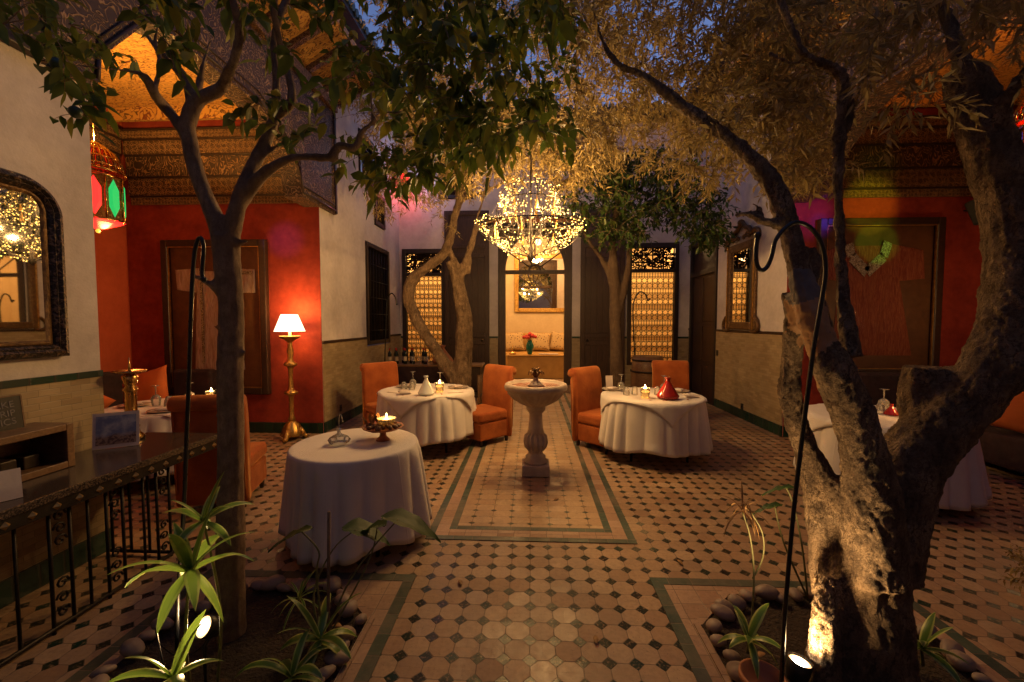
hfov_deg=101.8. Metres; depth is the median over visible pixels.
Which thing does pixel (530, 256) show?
chandelier
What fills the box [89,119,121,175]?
carved frieze
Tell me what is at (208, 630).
garden spotlight
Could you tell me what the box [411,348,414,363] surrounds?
wine bottle
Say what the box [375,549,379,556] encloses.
round table
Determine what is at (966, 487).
tablecloth
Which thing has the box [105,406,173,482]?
tablecloth
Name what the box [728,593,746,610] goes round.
river pebble
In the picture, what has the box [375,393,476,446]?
tablecloth
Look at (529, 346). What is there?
flower vase
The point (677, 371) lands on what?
dining chair
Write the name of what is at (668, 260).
plaster wall
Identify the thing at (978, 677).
river pebble
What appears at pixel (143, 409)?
table topper
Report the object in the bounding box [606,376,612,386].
menu card
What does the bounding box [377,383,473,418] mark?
table topper
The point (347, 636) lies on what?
river pebble
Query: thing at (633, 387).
tumbler
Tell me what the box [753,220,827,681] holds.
shepherd hook
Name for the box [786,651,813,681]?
garden spotlight
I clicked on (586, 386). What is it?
dining chair
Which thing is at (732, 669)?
river pebble
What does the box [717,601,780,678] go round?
dracaena plant
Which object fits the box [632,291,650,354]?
shepherd hook
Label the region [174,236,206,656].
shepherd hook
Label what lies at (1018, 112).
hanging lantern
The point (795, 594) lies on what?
river pebble
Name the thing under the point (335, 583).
river pebble
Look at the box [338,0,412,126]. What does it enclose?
tiled eave
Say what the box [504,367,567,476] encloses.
stone fountain
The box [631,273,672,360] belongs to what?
lattice screen
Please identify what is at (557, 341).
cushion
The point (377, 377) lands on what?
dining chair
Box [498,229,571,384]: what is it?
arched doorway
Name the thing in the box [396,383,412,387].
dinner plate
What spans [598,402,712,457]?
tablecloth
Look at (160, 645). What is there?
power cable
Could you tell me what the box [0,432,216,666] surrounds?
console table
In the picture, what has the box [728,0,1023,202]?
carved lintel
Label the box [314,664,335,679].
river pebble
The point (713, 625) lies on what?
river pebble
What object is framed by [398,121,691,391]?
plaster wall
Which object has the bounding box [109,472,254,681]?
dracaena plant
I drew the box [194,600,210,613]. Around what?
river pebble
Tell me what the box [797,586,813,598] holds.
river pebble
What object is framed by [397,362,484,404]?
sideboard table
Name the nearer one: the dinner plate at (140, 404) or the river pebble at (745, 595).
the river pebble at (745, 595)
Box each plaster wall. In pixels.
[0,41,111,608]
[94,106,131,371]
[122,119,323,432]
[318,82,400,432]
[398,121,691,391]
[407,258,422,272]
[429,237,651,332]
[653,248,672,268]
[688,72,793,436]
[782,105,1017,436]
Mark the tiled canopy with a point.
(536, 218)
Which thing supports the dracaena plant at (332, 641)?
on the soil bed at (260, 638)
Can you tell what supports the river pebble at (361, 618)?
on the soil bed at (260, 638)
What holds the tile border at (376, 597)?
on the courtyard floor
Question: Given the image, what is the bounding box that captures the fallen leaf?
[757,651,764,656]
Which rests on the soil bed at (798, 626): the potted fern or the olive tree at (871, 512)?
the olive tree at (871, 512)
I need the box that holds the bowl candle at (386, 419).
[377,413,395,424]
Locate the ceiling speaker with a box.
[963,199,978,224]
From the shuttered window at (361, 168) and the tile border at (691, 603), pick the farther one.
the shuttered window at (361, 168)
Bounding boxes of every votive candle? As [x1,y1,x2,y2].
[205,388,214,394]
[435,380,443,391]
[640,385,649,397]
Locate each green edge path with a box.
[64,569,416,681]
[649,577,1023,681]
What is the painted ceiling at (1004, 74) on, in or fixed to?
attached to the plaster wall
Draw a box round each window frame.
[358,128,373,187]
[365,241,390,344]
[374,195,385,229]
[402,249,444,361]
[440,157,472,198]
[626,243,679,364]
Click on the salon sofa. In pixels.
(537, 351)
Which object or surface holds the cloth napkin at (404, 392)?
on the table topper at (401, 405)
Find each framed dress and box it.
[160,239,271,394]
[816,217,945,371]
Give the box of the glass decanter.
[328,413,350,444]
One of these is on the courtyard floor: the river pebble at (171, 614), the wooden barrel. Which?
the wooden barrel
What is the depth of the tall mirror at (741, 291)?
7.28 m
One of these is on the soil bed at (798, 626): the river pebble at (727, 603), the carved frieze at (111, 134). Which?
the river pebble at (727, 603)
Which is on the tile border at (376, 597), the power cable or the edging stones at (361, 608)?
the edging stones at (361, 608)
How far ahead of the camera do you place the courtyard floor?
2.81 m
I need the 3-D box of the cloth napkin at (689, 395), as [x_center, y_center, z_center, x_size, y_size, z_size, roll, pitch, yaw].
[2.209,0.674,5.124,0.160,0.050,0.120,6,2,-3]
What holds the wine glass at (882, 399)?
on the table topper at (818, 416)
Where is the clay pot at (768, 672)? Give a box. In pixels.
[738,658,787,681]
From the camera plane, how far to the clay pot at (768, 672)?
1.87 m
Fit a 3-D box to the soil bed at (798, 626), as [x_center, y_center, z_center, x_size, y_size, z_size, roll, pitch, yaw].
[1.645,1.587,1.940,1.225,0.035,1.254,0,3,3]
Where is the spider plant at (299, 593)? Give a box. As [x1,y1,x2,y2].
[271,567,325,632]
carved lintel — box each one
[40,0,373,214]
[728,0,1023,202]
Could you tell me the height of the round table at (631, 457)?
0.751 m
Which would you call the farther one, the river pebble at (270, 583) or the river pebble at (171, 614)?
the river pebble at (270, 583)
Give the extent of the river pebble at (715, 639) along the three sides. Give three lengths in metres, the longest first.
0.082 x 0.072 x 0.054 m
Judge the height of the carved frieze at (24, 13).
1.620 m
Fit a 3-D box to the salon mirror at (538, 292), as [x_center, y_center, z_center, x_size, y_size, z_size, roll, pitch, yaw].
[1.273,-1.765,12.756,2.400,1.770,0.057,0,3,3]
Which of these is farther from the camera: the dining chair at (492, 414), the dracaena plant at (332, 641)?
the dining chair at (492, 414)
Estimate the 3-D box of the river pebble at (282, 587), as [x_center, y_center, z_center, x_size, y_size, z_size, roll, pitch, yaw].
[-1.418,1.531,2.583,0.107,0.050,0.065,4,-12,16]
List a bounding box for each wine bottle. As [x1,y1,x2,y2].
[388,348,391,360]
[395,348,398,363]
[403,348,406,363]
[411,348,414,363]
[424,348,427,363]
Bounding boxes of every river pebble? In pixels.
[89,664,116,678]
[89,673,109,681]
[119,638,144,656]
[138,630,155,641]
[151,617,174,630]
[167,600,185,619]
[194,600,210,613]
[250,579,264,590]
[260,574,285,590]
[276,583,290,591]
[290,578,304,591]
[305,582,316,592]
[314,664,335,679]
[323,575,340,592]
[323,650,349,665]
[334,593,351,605]
[336,589,347,594]
[336,625,355,640]
[338,600,357,617]
[342,639,349,646]
[355,613,366,624]
[706,618,722,632]
[710,603,735,621]
[710,634,726,646]
[714,599,734,611]
[723,649,740,661]
[726,661,741,681]
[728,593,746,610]
[738,589,755,602]
[755,584,779,599]
[775,593,783,603]
[789,587,803,601]
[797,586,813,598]
[916,622,937,636]
[940,638,965,656]
[946,649,976,672]
[971,672,993,681]
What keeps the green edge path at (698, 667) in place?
on the courtyard floor
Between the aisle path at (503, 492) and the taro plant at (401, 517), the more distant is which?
the aisle path at (503, 492)
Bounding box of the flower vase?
[522,332,536,354]
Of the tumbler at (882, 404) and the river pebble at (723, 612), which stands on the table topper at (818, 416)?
the tumbler at (882, 404)
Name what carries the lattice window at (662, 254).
attached to the plaster wall at (417, 230)
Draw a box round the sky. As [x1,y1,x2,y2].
[352,0,749,190]
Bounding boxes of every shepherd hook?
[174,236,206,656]
[384,293,397,361]
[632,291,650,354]
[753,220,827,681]
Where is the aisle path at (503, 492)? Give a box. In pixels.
[458,400,602,528]
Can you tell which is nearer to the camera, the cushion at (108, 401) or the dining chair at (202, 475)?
the dining chair at (202, 475)
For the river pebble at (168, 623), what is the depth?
2.25 m
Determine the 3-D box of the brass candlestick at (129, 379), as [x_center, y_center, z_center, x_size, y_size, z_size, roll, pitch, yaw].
[-2.912,0.435,3.177,0.210,0.630,0.210,0,3,3]
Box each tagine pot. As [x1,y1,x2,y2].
[418,375,433,395]
[432,345,452,363]
[656,377,678,399]
[883,404,898,415]
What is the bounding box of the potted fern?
[999,545,1023,591]
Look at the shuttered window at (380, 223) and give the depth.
8.76 m
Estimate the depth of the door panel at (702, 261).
9.05 m
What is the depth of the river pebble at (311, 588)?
2.57 m
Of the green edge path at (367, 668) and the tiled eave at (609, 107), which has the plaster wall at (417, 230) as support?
the tiled eave at (609, 107)
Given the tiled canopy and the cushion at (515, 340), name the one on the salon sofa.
the cushion at (515, 340)
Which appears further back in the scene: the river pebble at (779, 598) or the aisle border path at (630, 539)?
the aisle border path at (630, 539)
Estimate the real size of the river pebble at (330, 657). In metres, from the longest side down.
0.132 x 0.080 x 0.061 m
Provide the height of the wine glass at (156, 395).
0.229 m
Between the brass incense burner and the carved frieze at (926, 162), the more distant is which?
the brass incense burner
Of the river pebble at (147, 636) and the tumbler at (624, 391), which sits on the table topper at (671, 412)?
the tumbler at (624, 391)
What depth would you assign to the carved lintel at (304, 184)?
4.86 m
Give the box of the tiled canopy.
[489,214,579,228]
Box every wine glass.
[150,385,161,405]
[618,374,624,390]
[878,388,889,409]
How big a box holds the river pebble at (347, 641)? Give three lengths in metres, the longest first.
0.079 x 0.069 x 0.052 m
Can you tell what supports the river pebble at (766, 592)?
on the soil bed at (798, 626)
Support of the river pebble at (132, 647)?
on the soil bed at (260, 638)
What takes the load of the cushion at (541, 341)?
on the salon sofa
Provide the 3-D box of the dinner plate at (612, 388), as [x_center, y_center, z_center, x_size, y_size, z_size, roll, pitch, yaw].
[1.374,0.646,5.701,0.290,0.043,0.290,-1,3,-26]
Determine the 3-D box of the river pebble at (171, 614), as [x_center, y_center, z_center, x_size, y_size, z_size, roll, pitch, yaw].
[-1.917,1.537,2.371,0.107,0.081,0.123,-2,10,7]
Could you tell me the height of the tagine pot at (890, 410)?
0.114 m
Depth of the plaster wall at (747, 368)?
6.93 m
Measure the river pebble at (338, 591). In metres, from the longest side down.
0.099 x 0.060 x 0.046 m
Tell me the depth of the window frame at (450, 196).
9.85 m
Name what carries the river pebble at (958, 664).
on the soil bed at (798, 626)
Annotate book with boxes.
[539,353,557,354]
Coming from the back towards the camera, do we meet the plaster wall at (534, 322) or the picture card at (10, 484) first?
the plaster wall at (534, 322)
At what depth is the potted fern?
2.49 m
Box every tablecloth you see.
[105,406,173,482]
[278,428,431,567]
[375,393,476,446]
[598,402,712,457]
[793,426,992,510]
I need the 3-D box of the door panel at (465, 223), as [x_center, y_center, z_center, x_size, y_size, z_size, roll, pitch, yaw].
[-1.068,-0.930,9.902,1.060,4.270,0.045,0,3,3]
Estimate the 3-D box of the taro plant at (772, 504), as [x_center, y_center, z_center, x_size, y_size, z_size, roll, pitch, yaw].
[1.554,1.151,2.401,0.314,0.664,0.081,0,3,3]
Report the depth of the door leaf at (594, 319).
9.74 m
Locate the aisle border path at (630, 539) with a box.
[425,393,637,543]
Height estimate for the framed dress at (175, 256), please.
2.320 m
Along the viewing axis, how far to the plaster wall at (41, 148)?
2.77 m
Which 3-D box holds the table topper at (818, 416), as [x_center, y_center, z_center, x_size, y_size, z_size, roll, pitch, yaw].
[3.704,0.896,4.192,1.340,0.308,1.340,0,3,3]
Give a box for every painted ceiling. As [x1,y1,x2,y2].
[93,32,245,121]
[885,17,1023,107]
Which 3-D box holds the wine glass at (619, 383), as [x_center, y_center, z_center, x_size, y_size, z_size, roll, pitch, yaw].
[1.469,0.561,5.593,0.096,0.229,0.095,0,3,3]
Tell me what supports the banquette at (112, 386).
on the courtyard floor
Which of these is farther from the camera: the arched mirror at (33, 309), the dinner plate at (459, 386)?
the dinner plate at (459, 386)
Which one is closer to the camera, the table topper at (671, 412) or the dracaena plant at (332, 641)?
the dracaena plant at (332, 641)
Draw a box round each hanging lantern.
[90,122,126,232]
[1013,99,1023,142]
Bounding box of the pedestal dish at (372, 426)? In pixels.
[361,413,403,441]
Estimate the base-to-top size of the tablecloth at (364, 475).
0.690 m
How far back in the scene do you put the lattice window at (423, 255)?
10.01 m
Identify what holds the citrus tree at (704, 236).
on the courtyard floor
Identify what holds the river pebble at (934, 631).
on the soil bed at (798, 626)
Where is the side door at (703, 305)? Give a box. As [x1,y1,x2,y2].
[688,241,718,405]
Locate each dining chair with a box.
[166,394,266,508]
[360,361,398,425]
[460,364,515,446]
[568,366,607,453]
[651,360,688,389]
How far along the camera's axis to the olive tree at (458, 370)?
5.83 m
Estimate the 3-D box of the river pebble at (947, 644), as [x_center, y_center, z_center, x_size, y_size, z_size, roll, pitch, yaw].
[2.206,1.549,2.083,0.130,0.071,0.092,-15,20,-33]
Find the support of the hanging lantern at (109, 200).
hanging from the painted ceiling at (133, 101)
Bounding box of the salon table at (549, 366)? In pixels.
[506,353,563,378]
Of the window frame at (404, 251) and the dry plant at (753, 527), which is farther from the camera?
the window frame at (404, 251)
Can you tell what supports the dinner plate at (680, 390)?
on the table topper at (671, 412)
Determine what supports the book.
on the salon table at (549, 366)
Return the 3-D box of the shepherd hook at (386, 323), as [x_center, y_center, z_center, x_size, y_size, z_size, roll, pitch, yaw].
[-2.463,0.155,8.435,0.323,2.260,0.042,0,3,3]
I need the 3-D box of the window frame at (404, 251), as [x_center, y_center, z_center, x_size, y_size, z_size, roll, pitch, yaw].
[-2.113,-0.822,10.042,1.040,2.760,0.130,0,3,3]
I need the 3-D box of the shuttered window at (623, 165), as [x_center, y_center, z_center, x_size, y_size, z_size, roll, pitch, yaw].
[2.343,-3.859,9.710,0.760,0.960,0.110,0,3,3]
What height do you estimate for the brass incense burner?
0.270 m
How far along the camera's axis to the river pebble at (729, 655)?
2.04 m
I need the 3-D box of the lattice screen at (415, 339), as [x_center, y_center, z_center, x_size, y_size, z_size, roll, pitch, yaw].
[-2.103,-0.538,10.290,1.060,2.210,0.060,0,3,3]
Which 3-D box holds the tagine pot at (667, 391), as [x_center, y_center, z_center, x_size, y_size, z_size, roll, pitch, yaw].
[1.885,0.568,5.033,0.269,0.268,0.269,0,3,3]
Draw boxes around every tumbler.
[623,387,629,394]
[631,386,637,394]
[876,403,884,411]
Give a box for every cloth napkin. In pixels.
[398,390,410,394]
[683,393,699,397]
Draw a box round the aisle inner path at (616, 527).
[435,395,626,538]
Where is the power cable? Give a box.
[155,626,201,680]
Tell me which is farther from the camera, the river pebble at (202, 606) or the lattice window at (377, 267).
the lattice window at (377, 267)
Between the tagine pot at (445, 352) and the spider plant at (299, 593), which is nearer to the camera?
the spider plant at (299, 593)
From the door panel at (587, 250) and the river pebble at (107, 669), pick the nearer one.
the river pebble at (107, 669)
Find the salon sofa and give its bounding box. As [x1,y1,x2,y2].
[506,333,563,365]
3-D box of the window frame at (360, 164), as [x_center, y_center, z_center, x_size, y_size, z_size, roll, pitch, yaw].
[-2.816,-3.477,7.964,0.110,0.860,0.690,0,3,3]
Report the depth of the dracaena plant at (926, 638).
1.95 m
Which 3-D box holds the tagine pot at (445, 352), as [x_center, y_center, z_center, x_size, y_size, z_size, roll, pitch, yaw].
[-1.406,0.274,8.443,0.441,0.379,0.441,0,3,3]
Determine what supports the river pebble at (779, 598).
on the soil bed at (798, 626)
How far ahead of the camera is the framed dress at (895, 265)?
5.93 m
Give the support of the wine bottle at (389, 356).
on the sideboard table at (429, 369)
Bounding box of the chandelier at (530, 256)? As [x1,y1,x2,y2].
[474,54,585,262]
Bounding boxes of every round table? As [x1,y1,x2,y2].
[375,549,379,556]
[630,453,688,462]
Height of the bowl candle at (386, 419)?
0.088 m
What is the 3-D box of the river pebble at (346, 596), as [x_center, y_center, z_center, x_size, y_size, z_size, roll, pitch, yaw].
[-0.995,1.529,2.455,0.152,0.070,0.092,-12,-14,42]
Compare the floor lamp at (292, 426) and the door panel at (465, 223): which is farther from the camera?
the door panel at (465, 223)
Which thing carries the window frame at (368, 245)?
in the lattice window at (377, 267)
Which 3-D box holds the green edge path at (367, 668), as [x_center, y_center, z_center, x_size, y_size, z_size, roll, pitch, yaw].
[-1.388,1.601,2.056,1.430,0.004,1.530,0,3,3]
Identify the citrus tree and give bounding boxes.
[0,0,590,643]
[552,143,743,387]
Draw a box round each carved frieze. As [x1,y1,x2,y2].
[0,0,45,59]
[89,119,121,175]
[122,126,294,204]
[822,114,1020,197]
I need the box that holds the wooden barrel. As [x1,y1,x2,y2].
[630,355,663,387]
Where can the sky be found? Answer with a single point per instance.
(372, 7)
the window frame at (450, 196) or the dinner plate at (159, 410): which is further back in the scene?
the window frame at (450, 196)
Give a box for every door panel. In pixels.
[448,215,489,386]
[580,213,621,386]
[692,241,714,401]
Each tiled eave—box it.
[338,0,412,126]
[414,102,675,122]
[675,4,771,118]
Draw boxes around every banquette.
[103,369,140,407]
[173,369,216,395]
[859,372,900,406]
[979,425,1023,473]
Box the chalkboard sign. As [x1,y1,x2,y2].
[0,394,25,431]
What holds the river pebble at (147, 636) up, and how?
on the soil bed at (260, 638)
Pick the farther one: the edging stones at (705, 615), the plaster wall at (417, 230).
the plaster wall at (417, 230)
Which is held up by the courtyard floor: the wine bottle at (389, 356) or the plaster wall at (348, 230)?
the plaster wall at (348, 230)
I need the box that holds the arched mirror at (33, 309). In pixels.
[0,168,69,360]
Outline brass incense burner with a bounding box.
[509,345,515,354]
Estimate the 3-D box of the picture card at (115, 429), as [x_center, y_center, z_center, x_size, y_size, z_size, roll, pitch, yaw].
[-2.833,0.636,2.979,0.250,0.247,0.047,-2,3,-31]
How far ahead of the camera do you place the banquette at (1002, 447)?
4.55 m
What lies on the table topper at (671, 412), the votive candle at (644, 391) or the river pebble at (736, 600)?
the votive candle at (644, 391)
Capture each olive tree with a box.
[343,0,642,386]
[533,0,1023,681]
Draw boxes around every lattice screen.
[408,276,441,360]
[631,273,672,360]
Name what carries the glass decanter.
on the tablecloth at (364, 475)
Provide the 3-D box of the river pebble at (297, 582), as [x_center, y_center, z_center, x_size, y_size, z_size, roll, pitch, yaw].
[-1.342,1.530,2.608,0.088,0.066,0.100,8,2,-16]
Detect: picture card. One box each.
[0,468,22,501]
[92,410,139,449]
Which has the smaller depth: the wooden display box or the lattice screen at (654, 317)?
the wooden display box
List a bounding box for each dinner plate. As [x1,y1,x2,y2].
[117,402,150,406]
[146,407,169,412]
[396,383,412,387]
[448,384,467,388]
[602,386,622,390]
[675,388,689,391]
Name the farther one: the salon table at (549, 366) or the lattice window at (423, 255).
the salon table at (549, 366)
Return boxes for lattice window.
[365,241,390,344]
[402,249,444,361]
[626,243,679,364]
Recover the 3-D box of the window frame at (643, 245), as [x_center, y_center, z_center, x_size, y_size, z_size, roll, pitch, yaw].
[3.301,-0.860,9.798,1.180,2.860,0.130,0,3,3]
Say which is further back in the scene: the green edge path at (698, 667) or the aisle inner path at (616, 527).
the aisle inner path at (616, 527)
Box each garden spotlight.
[194,614,226,681]
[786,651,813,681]
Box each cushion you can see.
[104,396,115,408]
[122,365,168,403]
[506,332,524,350]
[531,332,550,350]
[549,331,563,350]
[990,391,1023,433]
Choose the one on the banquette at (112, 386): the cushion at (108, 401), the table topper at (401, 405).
the cushion at (108, 401)
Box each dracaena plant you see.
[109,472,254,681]
[234,628,327,681]
[277,593,359,681]
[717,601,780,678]
[917,612,969,681]
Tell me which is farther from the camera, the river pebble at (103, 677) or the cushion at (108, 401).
the cushion at (108, 401)
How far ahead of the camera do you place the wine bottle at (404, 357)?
8.44 m
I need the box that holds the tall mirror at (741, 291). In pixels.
[722,219,760,333]
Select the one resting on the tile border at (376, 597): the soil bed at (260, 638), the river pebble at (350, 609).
the soil bed at (260, 638)
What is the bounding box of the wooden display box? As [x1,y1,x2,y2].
[0,422,74,481]
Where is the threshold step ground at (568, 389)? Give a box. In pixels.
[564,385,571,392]
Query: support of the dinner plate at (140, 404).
on the table topper at (143, 409)
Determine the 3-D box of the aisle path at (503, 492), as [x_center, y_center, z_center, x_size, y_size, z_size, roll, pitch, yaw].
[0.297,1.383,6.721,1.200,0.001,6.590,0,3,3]
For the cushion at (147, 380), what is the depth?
5.49 m
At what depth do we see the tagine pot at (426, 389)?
5.25 m
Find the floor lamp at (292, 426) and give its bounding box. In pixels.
[273,314,307,442]
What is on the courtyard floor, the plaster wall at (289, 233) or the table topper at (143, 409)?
the plaster wall at (289, 233)
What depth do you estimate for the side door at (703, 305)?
9.04 m
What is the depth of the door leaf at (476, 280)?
9.85 m
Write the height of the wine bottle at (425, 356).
0.319 m
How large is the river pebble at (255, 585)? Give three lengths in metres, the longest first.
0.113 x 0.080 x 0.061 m
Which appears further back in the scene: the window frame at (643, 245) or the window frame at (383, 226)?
the window frame at (643, 245)
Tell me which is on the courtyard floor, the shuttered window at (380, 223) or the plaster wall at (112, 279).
the plaster wall at (112, 279)
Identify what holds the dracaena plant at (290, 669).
on the soil bed at (260, 638)
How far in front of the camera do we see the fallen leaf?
2.07 m
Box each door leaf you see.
[444,210,489,390]
[580,209,625,391]
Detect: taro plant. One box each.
[268,508,440,644]
[753,484,808,598]
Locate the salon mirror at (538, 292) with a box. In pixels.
[514,254,563,311]
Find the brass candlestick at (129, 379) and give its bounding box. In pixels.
[110,359,147,438]
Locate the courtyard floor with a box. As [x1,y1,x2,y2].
[0,392,1023,681]
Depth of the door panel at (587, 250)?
9.73 m
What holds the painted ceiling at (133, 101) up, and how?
attached to the plaster wall at (112, 279)
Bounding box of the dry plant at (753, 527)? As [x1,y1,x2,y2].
[718,481,770,617]
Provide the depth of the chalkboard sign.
2.42 m
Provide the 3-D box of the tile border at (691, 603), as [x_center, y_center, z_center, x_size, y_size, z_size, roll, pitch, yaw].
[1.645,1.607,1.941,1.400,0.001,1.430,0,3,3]
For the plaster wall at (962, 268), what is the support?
on the courtyard floor
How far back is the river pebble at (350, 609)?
2.36 m
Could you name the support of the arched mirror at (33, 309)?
attached to the plaster wall at (41, 148)
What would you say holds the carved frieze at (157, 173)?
attached to the plaster wall at (289, 233)
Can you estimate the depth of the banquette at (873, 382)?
5.80 m
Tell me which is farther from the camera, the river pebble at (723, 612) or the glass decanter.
the glass decanter
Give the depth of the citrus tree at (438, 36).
2.08 m
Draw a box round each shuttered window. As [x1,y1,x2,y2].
[358,128,373,187]
[374,195,385,229]
[440,157,472,198]
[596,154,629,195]
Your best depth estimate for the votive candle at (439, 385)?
5.46 m
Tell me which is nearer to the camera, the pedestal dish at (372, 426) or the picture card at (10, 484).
the picture card at (10, 484)
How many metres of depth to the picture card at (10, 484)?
2.10 m
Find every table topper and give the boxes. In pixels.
[104,398,170,416]
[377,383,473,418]
[600,387,706,427]
[807,403,898,435]
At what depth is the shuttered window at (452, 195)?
9.86 m

